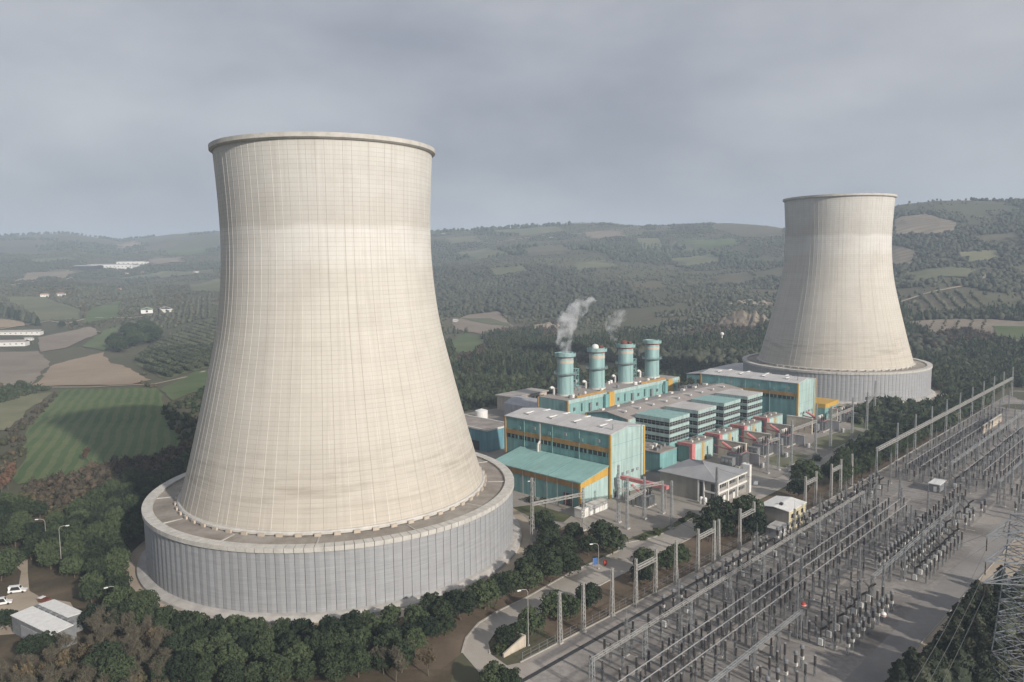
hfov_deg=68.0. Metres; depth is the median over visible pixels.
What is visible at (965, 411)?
pine belt
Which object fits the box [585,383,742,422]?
central hall
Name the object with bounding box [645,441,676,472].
pump house
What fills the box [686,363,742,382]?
pump station
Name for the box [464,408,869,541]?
plant yard
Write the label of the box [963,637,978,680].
conifer tree
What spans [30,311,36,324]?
conifer tree
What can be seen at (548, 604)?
stone pine
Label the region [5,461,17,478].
autumn tree
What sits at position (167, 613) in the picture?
stone pine
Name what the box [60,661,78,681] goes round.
bare tree
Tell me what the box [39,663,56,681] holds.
bare tree
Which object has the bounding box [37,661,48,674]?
bare tree
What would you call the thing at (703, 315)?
hillside scrub
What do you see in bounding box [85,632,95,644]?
bare tree
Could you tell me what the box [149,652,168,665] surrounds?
bare tree
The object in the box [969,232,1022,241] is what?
orchard ground
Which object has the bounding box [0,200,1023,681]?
terrain
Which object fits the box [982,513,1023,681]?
lattice pylon
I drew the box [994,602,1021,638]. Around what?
conifer tree
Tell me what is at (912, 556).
current transformer
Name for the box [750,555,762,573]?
disconnector
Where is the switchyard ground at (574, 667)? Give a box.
[530,390,1023,681]
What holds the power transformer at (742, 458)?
on the plant yard at (638, 525)
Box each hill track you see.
[473,229,619,243]
[557,268,691,274]
[641,301,729,320]
[901,272,990,301]
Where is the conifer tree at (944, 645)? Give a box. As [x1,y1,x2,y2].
[938,639,951,655]
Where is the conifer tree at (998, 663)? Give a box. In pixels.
[989,641,1011,681]
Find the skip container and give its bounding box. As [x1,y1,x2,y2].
[38,596,51,602]
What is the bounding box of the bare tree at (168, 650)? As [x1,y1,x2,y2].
[158,647,173,656]
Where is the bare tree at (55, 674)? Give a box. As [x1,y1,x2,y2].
[38,668,63,681]
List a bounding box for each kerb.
[461,550,617,652]
[487,534,696,653]
[520,422,961,662]
[626,517,693,542]
[915,537,1016,648]
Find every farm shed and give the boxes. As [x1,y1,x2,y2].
[140,307,152,313]
[159,306,171,312]
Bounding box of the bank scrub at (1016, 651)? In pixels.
[1004,600,1023,681]
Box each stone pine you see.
[0,491,19,503]
[0,499,13,509]
[0,507,14,516]
[0,514,9,525]
[0,546,26,574]
[0,553,15,580]
[0,609,17,629]
[1,522,25,546]
[5,516,28,525]
[6,520,27,526]
[9,511,33,521]
[12,495,34,509]
[14,633,43,655]
[19,521,46,539]
[20,542,36,559]
[28,500,48,518]
[33,537,60,556]
[35,548,61,569]
[37,529,64,545]
[37,630,61,651]
[44,510,64,522]
[44,516,65,529]
[45,529,66,538]
[58,540,86,556]
[59,553,86,577]
[61,549,81,564]
[62,532,81,543]
[63,499,87,511]
[63,505,83,519]
[63,518,84,532]
[63,527,82,537]
[64,513,85,524]
[66,508,91,521]
[76,603,107,629]
[78,570,105,589]
[78,580,103,602]
[79,531,103,544]
[80,520,106,533]
[80,525,106,537]
[81,548,107,569]
[81,640,126,680]
[82,514,104,527]
[82,557,108,573]
[83,489,107,501]
[84,495,104,509]
[84,538,108,551]
[86,565,106,580]
[89,486,107,496]
[96,653,138,681]
[102,478,121,486]
[102,514,125,523]
[102,575,133,594]
[102,585,133,608]
[103,496,122,512]
[103,502,122,511]
[103,508,125,518]
[103,528,128,541]
[103,549,130,570]
[104,519,121,536]
[104,566,129,581]
[104,601,139,633]
[105,484,118,489]
[105,542,127,551]
[106,489,124,498]
[106,506,123,511]
[106,521,126,532]
[106,535,129,549]
[106,547,131,557]
[107,486,119,493]
[108,582,134,604]
[118,481,139,491]
[121,485,138,498]
[122,494,139,503]
[122,500,139,509]
[122,502,141,513]
[125,508,141,516]
[125,512,142,519]
[125,517,144,542]
[125,589,153,602]
[125,600,157,629]
[132,589,160,606]
[137,480,156,487]
[137,491,151,502]
[138,484,156,494]
[139,486,153,495]
[141,605,157,623]
[148,620,172,644]
[148,655,171,680]
[152,605,177,625]
[160,634,190,653]
[166,648,199,681]
[169,624,191,640]
[170,610,195,628]
[170,646,194,656]
[183,625,211,646]
[185,611,210,629]
[188,637,209,657]
[191,659,217,681]
[195,652,216,665]
[204,631,236,654]
[206,614,228,638]
[208,625,230,637]
[215,642,248,672]
[217,659,245,681]
[223,614,249,627]
[228,622,255,641]
[234,635,255,661]
[244,661,265,681]
[245,616,269,635]
[248,637,277,661]
[254,627,278,643]
[261,655,292,681]
[262,653,283,674]
[269,617,292,631]
[274,628,296,644]
[276,631,302,655]
[282,641,314,666]
[290,618,315,637]
[291,658,318,681]
[300,625,316,642]
[304,629,333,653]
[313,644,331,666]
[317,614,345,633]
[318,648,348,681]
[324,626,351,649]
[335,642,364,659]
[339,609,362,626]
[343,647,372,677]
[344,622,365,636]
[348,626,373,648]
[359,609,376,626]
[365,617,389,638]
[369,647,393,673]
[372,627,403,648]
[373,622,400,639]
[378,603,400,623]
[386,637,416,672]
[397,621,417,639]
[403,604,424,620]
[403,607,429,624]
[403,626,429,653]
[417,615,438,638]
[418,591,443,616]
[431,599,453,619]
[434,614,456,636]
[444,589,475,619]
[464,578,501,609]
[477,660,505,681]
[488,573,514,600]
[492,624,516,646]
[495,667,521,681]
[499,569,525,593]
[509,620,530,636]
[514,553,539,570]
[517,605,546,634]
[518,564,544,591]
[522,544,545,559]
[529,510,554,529]
[535,528,559,546]
[536,552,562,581]
[537,520,560,533]
[538,589,570,620]
[540,545,563,559]
[553,533,578,556]
[557,592,580,619]
[561,551,582,575]
[562,522,583,538]
[575,581,602,609]
[577,534,600,555]
[587,519,616,548]
[598,526,628,553]
[629,564,652,585]
[630,546,662,571]
[658,550,673,571]
[666,542,691,564]
[693,511,722,541]
[699,495,738,538]
[731,493,764,512]
[733,506,769,537]
[786,476,812,498]
[789,459,823,484]
[820,462,836,483]
[827,455,844,462]
[829,461,851,487]
[833,446,851,455]
[835,450,850,460]
[838,460,853,484]
[844,450,857,458]
[845,439,861,451]
[847,459,858,479]
[849,457,866,479]
[855,434,871,441]
[855,449,874,473]
[858,441,871,448]
[858,456,870,477]
[864,430,879,436]
[865,447,881,471]
[866,445,882,468]
[870,424,884,431]
[870,433,883,440]
[872,440,892,466]
[880,428,892,436]
[881,422,895,427]
[883,437,895,461]
[884,432,901,452]
[891,422,905,429]
[891,427,905,432]
[896,439,904,455]
[898,433,909,453]
[902,413,917,419]
[902,420,916,426]
[902,431,913,451]
[906,425,920,447]
[914,421,928,441]
[919,429,926,440]
[920,415,934,437]
[920,419,935,440]
[929,417,940,432]
[930,412,945,432]
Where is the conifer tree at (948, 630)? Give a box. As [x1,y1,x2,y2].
[943,626,953,638]
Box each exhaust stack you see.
[554,351,576,395]
[586,344,607,389]
[615,340,635,383]
[642,339,661,377]
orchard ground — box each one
[134,316,217,379]
[521,245,572,255]
[703,272,753,283]
[907,293,985,314]
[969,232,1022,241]
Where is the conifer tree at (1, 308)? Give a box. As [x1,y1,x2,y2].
[0,303,3,314]
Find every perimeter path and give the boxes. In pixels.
[124,508,533,627]
[838,390,946,406]
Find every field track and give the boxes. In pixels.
[0,314,157,328]
[93,369,208,386]
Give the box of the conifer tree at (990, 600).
[984,594,997,614]
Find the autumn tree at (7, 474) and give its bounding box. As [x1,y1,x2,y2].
[0,468,12,489]
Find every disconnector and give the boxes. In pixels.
[588,655,604,680]
[608,642,624,667]
[625,665,641,681]
[630,629,643,654]
[646,651,662,676]
[648,618,662,641]
[665,609,678,630]
[667,637,682,660]
[681,597,695,619]
[687,623,702,646]
[696,589,710,609]
[704,614,719,635]
[711,580,725,600]
[712,663,730,681]
[722,600,736,622]
[725,572,738,590]
[734,647,751,673]
[737,591,752,610]
[739,564,752,582]
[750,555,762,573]
[753,580,767,600]
[756,632,772,655]
[764,550,775,566]
[766,572,780,587]
[774,619,790,641]
[775,543,787,558]
[782,563,793,581]
[786,534,798,551]
[791,604,807,626]
[792,555,805,572]
[796,528,808,545]
[804,546,817,564]
[807,591,823,612]
[817,539,829,555]
[822,580,838,600]
[823,511,835,526]
[837,524,849,540]
[837,568,852,588]
[842,500,853,514]
[850,559,864,577]
[855,512,867,525]
[856,490,868,505]
[862,549,877,567]
[872,483,882,495]
[873,541,885,554]
[878,478,889,491]
[884,532,897,546]
[895,524,909,538]
[905,517,917,530]
[924,515,937,529]
[937,503,949,518]
[952,493,964,504]
[972,473,983,486]
[978,469,989,481]
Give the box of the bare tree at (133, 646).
[121,637,145,660]
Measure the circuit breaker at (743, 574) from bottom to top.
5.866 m
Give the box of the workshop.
[464,414,503,451]
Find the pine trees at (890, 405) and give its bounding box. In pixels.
[850,379,999,423]
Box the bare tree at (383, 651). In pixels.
[370,645,388,673]
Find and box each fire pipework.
[713,444,747,453]
[738,435,769,455]
[761,427,790,436]
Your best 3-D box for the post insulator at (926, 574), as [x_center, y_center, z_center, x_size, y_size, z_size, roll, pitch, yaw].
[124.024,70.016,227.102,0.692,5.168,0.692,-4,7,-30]
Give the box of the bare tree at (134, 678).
[127,673,141,681]
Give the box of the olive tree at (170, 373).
[166,371,173,376]
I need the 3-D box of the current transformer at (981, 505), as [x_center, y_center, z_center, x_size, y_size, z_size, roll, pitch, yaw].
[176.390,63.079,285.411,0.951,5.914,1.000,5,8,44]
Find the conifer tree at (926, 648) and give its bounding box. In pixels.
[918,645,930,656]
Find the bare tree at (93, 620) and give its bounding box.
[85,613,102,638]
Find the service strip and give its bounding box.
[484,483,865,680]
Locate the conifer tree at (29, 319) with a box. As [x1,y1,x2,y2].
[27,312,31,322]
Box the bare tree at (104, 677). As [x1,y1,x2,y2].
[91,673,111,681]
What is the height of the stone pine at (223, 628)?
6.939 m
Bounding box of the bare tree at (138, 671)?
[126,656,142,677]
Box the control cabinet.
[760,462,766,468]
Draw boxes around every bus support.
[644,663,646,681]
[666,648,670,681]
[680,653,682,678]
[686,634,690,666]
[694,659,696,681]
[699,639,704,671]
[707,621,710,652]
[714,644,717,676]
[718,625,723,657]
[724,608,728,638]
[732,630,735,661]
[737,612,741,643]
[741,597,744,626]
[750,617,753,647]
[754,601,757,630]
[758,586,761,614]
[766,605,771,634]
[770,590,773,618]
[773,576,775,603]
[782,594,786,622]
[785,579,788,607]
[787,566,789,592]
[811,573,814,599]
[823,552,826,577]
[824,563,826,589]
[835,555,838,580]
[847,547,849,571]
[866,521,869,544]
[868,531,870,554]
[877,524,880,546]
[883,500,885,521]
[894,502,896,523]
[921,465,923,482]
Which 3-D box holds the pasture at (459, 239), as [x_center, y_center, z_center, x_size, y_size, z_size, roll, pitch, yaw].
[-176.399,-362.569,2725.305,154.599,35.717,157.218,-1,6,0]
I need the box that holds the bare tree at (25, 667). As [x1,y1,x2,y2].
[10,659,33,679]
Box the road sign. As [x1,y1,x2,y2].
[593,557,597,568]
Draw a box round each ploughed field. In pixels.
[0,351,49,384]
[15,270,76,280]
[33,352,150,385]
[38,327,100,351]
[452,311,513,333]
[712,223,782,236]
[910,319,1023,341]
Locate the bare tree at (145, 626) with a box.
[137,618,151,649]
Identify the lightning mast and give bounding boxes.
[623,618,629,656]
[675,569,680,620]
[676,614,683,659]
[719,562,725,594]
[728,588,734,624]
[747,588,752,638]
[752,619,758,668]
[753,531,758,569]
[779,552,782,589]
[792,508,795,547]
[792,582,799,636]
[799,548,803,600]
[813,526,816,563]
[818,499,821,528]
[825,571,830,607]
[830,605,836,648]
[835,538,840,569]
[844,484,846,513]
[844,500,848,539]
[855,546,860,583]
[855,570,861,622]
[868,474,871,497]
[872,485,876,519]
[875,509,877,542]
[879,556,885,603]
[885,528,888,559]
[889,454,891,483]
[897,470,900,504]
[899,487,902,521]
[900,547,905,580]
[904,446,907,477]
[909,505,912,539]
[920,527,923,561]
[926,489,929,523]
[934,430,936,457]
[936,459,938,477]
[937,506,940,548]
[943,477,945,508]
[948,442,951,472]
[951,496,955,535]
[960,429,963,463]
[981,451,984,481]
[992,439,996,472]
[1001,438,1002,464]
[1001,472,1005,506]
[1009,465,1013,496]
[1011,425,1014,457]
[1016,481,1020,520]
[1019,454,1023,485]
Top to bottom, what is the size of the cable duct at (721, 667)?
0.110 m
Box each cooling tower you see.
[136,131,521,623]
[742,193,935,404]
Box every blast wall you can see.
[718,439,746,456]
[744,430,771,445]
[766,422,790,436]
[787,415,812,433]
[828,408,837,420]
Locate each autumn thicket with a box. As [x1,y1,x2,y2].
[456,345,498,373]
[477,319,561,348]
[684,322,760,343]
[910,326,1021,347]
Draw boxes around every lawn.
[513,505,570,521]
[629,513,699,539]
[768,451,810,467]
[811,429,864,448]
[854,423,883,428]
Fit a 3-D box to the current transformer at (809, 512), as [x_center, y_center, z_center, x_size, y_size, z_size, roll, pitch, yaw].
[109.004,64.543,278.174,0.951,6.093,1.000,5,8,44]
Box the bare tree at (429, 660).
[414,644,436,675]
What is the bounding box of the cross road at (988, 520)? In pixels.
[905,507,1003,533]
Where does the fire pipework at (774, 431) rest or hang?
on the plant yard at (638, 525)
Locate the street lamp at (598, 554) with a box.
[589,543,599,568]
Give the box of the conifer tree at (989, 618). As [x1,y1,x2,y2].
[983,612,1011,656]
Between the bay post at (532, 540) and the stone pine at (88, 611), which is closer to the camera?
the stone pine at (88, 611)
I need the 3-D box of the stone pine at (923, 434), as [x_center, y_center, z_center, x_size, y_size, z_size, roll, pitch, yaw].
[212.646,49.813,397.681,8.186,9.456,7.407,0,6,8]
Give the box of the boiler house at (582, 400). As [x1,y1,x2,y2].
[537,369,679,413]
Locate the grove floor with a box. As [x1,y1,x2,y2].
[0,489,454,681]
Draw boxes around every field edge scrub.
[0,380,50,401]
[0,391,57,481]
[16,485,99,516]
[21,439,190,507]
[156,451,190,486]
[161,385,204,445]
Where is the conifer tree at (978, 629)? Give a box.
[968,624,984,645]
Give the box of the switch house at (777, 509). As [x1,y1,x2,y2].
[760,496,806,538]
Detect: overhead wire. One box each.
[535,486,643,556]
[623,485,882,649]
[633,606,773,656]
[662,587,800,633]
[685,495,926,676]
[690,520,1021,648]
[692,572,817,612]
[722,560,843,594]
[744,546,854,577]
[762,532,871,562]
[780,520,899,549]
[794,523,1018,674]
[884,462,980,479]
[914,550,985,681]
[929,572,984,681]
[943,596,983,681]
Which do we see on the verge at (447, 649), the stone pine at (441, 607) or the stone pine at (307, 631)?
the stone pine at (441, 607)
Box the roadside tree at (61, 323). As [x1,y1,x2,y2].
[57,321,65,326]
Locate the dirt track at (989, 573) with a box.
[917,532,1023,652]
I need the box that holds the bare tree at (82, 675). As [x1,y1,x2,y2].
[70,667,91,681]
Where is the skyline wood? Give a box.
[0,221,759,259]
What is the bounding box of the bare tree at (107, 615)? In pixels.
[104,609,119,636]
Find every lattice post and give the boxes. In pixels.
[556,591,563,644]
[580,581,586,633]
[609,568,615,617]
[673,540,677,584]
[716,519,720,560]
[849,454,852,485]
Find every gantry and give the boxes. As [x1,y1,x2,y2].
[589,490,864,681]
[633,548,657,607]
[695,520,715,573]
[708,608,802,681]
[737,501,754,548]
[803,471,817,512]
[829,459,841,497]
[870,502,959,596]
[874,367,1013,480]
[948,411,1023,484]
[996,457,1023,504]
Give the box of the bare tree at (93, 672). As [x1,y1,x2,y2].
[85,666,97,680]
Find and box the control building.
[657,459,751,503]
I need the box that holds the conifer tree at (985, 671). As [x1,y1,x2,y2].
[971,642,1002,681]
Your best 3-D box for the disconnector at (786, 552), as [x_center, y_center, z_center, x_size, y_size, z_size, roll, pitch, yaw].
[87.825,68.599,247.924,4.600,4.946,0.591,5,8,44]
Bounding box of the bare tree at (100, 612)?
[92,605,106,624]
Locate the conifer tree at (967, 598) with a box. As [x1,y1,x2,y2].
[960,589,978,609]
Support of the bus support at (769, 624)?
on the switchyard ground at (574, 667)
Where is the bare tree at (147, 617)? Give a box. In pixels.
[143,614,153,622]
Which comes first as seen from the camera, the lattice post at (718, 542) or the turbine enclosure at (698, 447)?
the lattice post at (718, 542)
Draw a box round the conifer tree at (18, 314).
[16,309,20,319]
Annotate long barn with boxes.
[0,329,43,334]
[0,339,29,345]
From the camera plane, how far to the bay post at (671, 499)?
275.67 m
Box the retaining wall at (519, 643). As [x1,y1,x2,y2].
[503,632,525,657]
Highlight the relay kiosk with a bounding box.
[928,478,946,492]
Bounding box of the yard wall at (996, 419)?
[982,414,1001,432]
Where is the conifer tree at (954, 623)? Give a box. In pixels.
[944,616,967,646]
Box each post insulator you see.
[603,638,605,659]
[618,629,620,650]
[618,668,621,681]
[635,656,637,679]
[647,649,649,670]
[661,639,663,660]
[672,597,674,615]
[672,633,674,653]
[674,661,676,681]
[682,626,684,645]
[682,655,684,677]
[690,665,692,681]
[692,631,694,650]
[693,646,695,669]
[695,619,697,637]
[701,656,703,678]
[704,639,705,659]
[712,632,715,653]
[716,604,717,623]
[717,571,719,587]
[723,610,725,627]
[724,640,726,661]
[729,620,731,640]
[744,623,746,644]
[750,670,752,681]
[752,589,753,607]
[758,665,761,681]
[763,597,765,614]
[763,610,765,630]
[768,656,770,679]
[769,567,771,584]
[773,604,775,623]
[775,650,778,672]
[777,573,779,590]
[778,585,780,604]
[779,597,781,616]
[783,642,786,664]
[788,590,790,609]
[791,576,793,594]
[795,670,798,681]
[803,580,805,597]
[803,662,806,681]
[805,567,807,584]
[807,620,810,642]
[813,655,816,676]
[814,615,817,635]
[818,570,820,586]
[820,542,822,558]
[820,609,823,627]
[827,604,830,624]
[832,559,834,576]
[833,630,836,649]
[839,595,841,613]
[839,623,842,643]
[845,550,847,565]
[845,589,847,607]
[846,617,849,632]
[850,586,852,603]
[852,612,854,627]
[859,606,861,625]
[864,601,866,619]
[870,596,872,612]
[876,590,878,607]
[925,567,927,582]
[929,561,931,579]
[933,557,935,574]
[937,552,939,569]
[942,549,944,566]
[945,545,947,561]
[949,542,951,557]
[953,538,955,553]
[956,535,959,550]
[960,531,962,546]
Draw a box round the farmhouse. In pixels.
[40,293,48,296]
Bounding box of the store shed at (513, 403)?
[504,396,536,414]
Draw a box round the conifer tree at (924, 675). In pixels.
[907,656,937,681]
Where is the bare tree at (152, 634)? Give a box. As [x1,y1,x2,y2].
[146,624,162,640]
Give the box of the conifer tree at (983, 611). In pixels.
[971,598,990,621]
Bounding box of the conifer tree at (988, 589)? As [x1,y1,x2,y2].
[982,583,994,598]
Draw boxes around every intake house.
[635,408,689,459]
[664,401,715,437]
[691,395,740,428]
[715,389,762,420]
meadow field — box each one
[82,299,122,322]
[82,322,134,350]
[160,370,207,400]
[452,332,483,353]
[993,326,1023,338]
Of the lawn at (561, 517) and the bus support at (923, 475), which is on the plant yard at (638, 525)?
the lawn at (561, 517)
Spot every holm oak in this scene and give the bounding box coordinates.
[104,335,119,344]
[108,339,124,351]
[110,337,125,343]
[113,341,128,351]
[123,336,133,348]
[125,326,136,333]
[125,332,139,337]
[129,323,140,328]
[131,336,141,346]
[138,334,150,342]
[139,323,150,327]
[143,327,155,332]
[144,320,155,324]
[147,331,162,342]
[150,326,162,332]
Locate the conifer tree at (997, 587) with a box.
[992,584,1003,598]
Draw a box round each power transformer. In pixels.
[631,484,655,508]
[721,441,749,467]
[746,432,773,457]
[769,424,795,447]
[806,411,829,432]
[834,406,851,422]
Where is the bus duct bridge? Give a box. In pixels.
[620,475,668,508]
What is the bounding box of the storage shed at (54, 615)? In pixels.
[10,599,83,650]
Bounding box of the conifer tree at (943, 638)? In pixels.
[921,630,946,652]
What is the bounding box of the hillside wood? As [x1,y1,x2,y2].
[0,197,1023,374]
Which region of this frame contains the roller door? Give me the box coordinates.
[20,625,36,638]
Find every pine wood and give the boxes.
[442,298,1023,390]
[574,355,726,385]
[928,341,1023,394]
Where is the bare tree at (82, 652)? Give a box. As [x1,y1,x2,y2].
[75,643,92,659]
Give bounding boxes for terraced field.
[892,245,914,265]
[895,214,955,234]
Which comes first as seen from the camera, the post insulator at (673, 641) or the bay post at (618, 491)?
the post insulator at (673, 641)
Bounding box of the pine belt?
[919,389,992,431]
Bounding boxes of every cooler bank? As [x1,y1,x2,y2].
[721,455,735,466]
[747,445,759,453]
[771,436,783,445]
[813,423,819,432]
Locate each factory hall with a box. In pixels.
[72,265,103,269]
[87,264,139,268]
[116,261,148,264]
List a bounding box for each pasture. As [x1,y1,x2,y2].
[0,319,23,327]
[0,392,51,429]
[6,296,79,320]
[31,256,78,261]
[109,269,213,278]
[117,241,140,247]
[146,257,184,264]
[164,247,210,255]
[190,278,219,291]
[443,236,482,243]
[458,247,504,259]
[463,318,511,326]
[489,265,527,274]
[495,226,562,235]
[571,260,617,270]
[586,230,625,238]
[637,238,661,248]
[672,253,718,265]
[681,238,737,248]
[904,266,975,281]
[959,250,999,260]
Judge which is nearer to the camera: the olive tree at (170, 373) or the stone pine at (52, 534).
the stone pine at (52, 534)
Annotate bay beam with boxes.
[531,492,583,508]
[619,481,662,494]
[626,489,644,503]
[769,437,779,445]
[793,420,816,430]
[832,407,853,418]
[867,393,875,404]
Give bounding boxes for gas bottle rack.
[698,496,706,504]
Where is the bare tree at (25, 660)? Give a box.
[14,652,38,672]
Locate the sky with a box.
[0,0,1023,238]
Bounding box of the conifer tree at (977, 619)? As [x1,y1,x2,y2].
[966,613,987,637]
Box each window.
[700,482,702,496]
[711,484,715,498]
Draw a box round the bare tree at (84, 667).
[80,661,92,671]
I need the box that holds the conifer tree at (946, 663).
[936,649,954,681]
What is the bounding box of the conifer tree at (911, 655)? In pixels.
[902,646,920,678]
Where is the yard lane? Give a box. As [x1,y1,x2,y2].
[843,505,1023,681]
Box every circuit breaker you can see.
[660,605,670,628]
[681,592,692,612]
[702,580,711,599]
[723,570,731,587]
[738,558,747,577]
[756,547,764,565]
[772,539,780,557]
[798,521,808,539]
[814,621,828,647]
[822,615,836,637]
[826,507,832,521]
[831,609,844,630]
[835,500,844,514]
[840,601,853,622]
[847,493,854,507]
[848,593,861,614]
[855,588,867,607]
[863,580,876,601]
[909,561,921,581]
[915,556,926,576]
[920,551,932,571]
[924,547,936,566]
[929,543,941,560]
[934,539,946,555]
[939,534,950,551]
[941,517,951,533]
[944,530,955,546]
[948,526,959,544]
[951,474,960,487]
[951,510,960,524]
[959,503,969,518]
[964,498,973,512]
[973,458,981,470]
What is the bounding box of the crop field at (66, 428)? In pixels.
[13,388,180,483]
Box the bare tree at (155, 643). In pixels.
[148,635,164,653]
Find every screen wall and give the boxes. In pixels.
[747,452,759,464]
[773,443,782,454]
[795,434,804,445]
[832,420,839,430]
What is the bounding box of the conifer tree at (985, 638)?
[973,631,994,648]
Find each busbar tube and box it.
[618,499,886,681]
[641,496,903,681]
[664,504,906,681]
[894,405,989,461]
[907,420,977,463]
[921,427,980,465]
[964,425,1023,470]
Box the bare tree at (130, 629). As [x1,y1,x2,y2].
[123,621,141,641]
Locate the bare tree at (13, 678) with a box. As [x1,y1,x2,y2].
[8,667,20,681]
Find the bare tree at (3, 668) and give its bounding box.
[0,659,11,678]
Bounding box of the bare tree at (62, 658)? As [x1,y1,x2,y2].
[52,648,71,667]
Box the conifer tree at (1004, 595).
[995,587,1022,629]
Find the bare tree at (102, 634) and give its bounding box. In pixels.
[92,621,108,642]
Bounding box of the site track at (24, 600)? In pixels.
[0,559,72,634]
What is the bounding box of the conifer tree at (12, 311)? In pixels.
[8,305,14,317]
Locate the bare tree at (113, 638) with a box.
[108,635,124,648]
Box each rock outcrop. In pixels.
[533,322,559,329]
[714,310,769,328]
[729,299,772,305]
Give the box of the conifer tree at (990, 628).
[984,621,1014,667]
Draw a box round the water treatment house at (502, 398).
[495,388,548,410]
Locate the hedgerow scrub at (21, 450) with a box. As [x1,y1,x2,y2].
[0,269,220,477]
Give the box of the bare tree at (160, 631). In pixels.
[153,624,172,645]
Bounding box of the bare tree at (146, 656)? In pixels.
[138,647,154,667]
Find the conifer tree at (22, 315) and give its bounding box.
[19,308,25,320]
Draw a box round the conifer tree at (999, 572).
[991,565,1009,588]
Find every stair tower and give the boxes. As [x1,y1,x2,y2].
[574,368,578,390]
[633,358,635,378]
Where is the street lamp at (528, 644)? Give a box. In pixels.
[517,589,529,645]
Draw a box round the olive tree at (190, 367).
[186,364,194,370]
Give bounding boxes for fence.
[522,479,851,659]
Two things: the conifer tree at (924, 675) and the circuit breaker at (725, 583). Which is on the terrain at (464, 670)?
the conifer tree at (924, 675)
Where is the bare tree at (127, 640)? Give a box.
[117,634,138,656]
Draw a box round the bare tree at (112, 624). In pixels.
[101,617,118,639]
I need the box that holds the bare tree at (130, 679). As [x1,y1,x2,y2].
[120,674,139,681]
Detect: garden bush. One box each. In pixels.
[491,642,507,654]
[524,495,536,502]
[638,534,647,539]
[652,527,662,535]
[685,511,694,517]
[812,454,821,460]
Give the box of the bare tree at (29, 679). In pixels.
[17,670,37,681]
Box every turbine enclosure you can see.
[676,435,712,460]
[704,427,738,453]
[729,419,761,442]
[752,412,782,432]
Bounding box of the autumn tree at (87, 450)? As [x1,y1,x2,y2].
[81,447,90,458]
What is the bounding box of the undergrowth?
[0,630,179,681]
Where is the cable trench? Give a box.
[522,484,866,681]
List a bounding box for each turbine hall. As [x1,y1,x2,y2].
[496,408,644,506]
[700,368,838,424]
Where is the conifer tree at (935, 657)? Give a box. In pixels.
[924,645,946,681]
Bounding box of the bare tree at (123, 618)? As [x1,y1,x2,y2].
[117,611,134,634]
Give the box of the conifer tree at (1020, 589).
[1006,571,1023,601]
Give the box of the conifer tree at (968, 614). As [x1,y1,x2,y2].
[963,605,972,627]
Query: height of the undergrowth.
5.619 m
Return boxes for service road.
[463,518,699,681]
[698,442,853,516]
[751,474,773,488]
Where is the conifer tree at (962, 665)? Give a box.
[945,638,976,681]
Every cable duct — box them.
[622,491,899,681]
[656,499,910,681]
[659,643,757,681]
[708,611,847,660]
[717,498,944,681]
[748,584,882,625]
[783,561,910,596]
[814,541,932,570]
[844,524,956,549]
[867,508,974,530]
[885,494,990,514]
[896,480,1013,501]
[925,471,1023,487]
[946,436,1006,483]
[969,476,1020,526]
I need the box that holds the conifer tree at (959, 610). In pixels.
[935,602,968,634]
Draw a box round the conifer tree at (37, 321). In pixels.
[34,316,40,325]
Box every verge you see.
[390,524,608,668]
[504,404,989,638]
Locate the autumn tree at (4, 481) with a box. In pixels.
[0,477,8,492]
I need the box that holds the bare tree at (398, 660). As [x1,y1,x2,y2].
[388,643,408,681]
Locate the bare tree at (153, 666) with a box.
[147,654,170,681]
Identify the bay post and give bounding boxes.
[529,478,535,542]
[581,488,586,530]
[615,465,621,522]
[624,478,629,529]
[641,476,647,519]
[659,480,665,513]
[668,480,674,529]
[714,467,717,497]
[764,438,769,473]
[775,433,780,470]
[788,420,793,465]
[813,403,817,454]
[828,406,832,449]
[849,397,853,438]
[864,392,868,431]
[873,380,875,408]
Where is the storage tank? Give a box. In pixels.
[475,408,487,417]
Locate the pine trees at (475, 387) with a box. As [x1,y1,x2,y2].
[453,366,992,410]
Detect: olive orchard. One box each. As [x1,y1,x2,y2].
[70,283,154,300]
[105,290,214,340]
[152,316,216,346]
[573,240,686,254]
[902,289,987,313]
[919,317,986,331]
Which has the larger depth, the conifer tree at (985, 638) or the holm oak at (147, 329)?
the holm oak at (147, 329)
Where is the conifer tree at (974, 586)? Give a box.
[960,579,987,602]
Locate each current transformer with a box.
[661,594,664,613]
[671,588,674,609]
[680,585,682,603]
[695,575,698,594]
[703,569,706,588]
[711,565,714,580]
[731,553,734,570]
[752,541,754,560]
[758,538,761,555]
[775,667,779,681]
[776,527,778,540]
[783,658,787,681]
[793,650,797,675]
[799,644,803,668]
[808,509,810,524]
[845,633,849,655]
[850,628,854,650]
[855,623,859,645]
[861,616,865,639]
[866,612,870,633]
[871,607,875,629]
[876,602,880,624]
[878,553,881,571]
[880,597,883,619]
[882,550,885,567]
[885,547,888,565]
[885,594,888,615]
[889,543,892,559]
[889,590,893,610]
[893,540,896,555]
[896,538,899,554]
[900,535,902,553]
[900,558,903,577]
[902,534,905,548]
[906,531,908,544]
[907,553,910,570]
[910,528,912,543]
[910,549,913,568]
[913,526,915,539]
[913,547,916,564]
[916,523,918,535]
[917,545,920,562]
[923,539,925,554]
[926,536,929,553]
[929,533,932,550]
[932,532,934,547]
[935,528,937,545]
[956,520,959,536]
[964,515,966,530]
[968,510,971,525]
[972,506,974,521]
[979,501,982,516]
[983,498,986,512]
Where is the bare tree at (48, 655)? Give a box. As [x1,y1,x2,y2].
[42,642,61,664]
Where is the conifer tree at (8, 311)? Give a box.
[5,306,9,317]
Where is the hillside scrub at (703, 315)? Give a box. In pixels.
[0,198,1023,362]
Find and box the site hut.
[574,497,608,518]
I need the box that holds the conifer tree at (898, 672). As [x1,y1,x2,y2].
[884,658,909,681]
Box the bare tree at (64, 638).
[52,631,79,659]

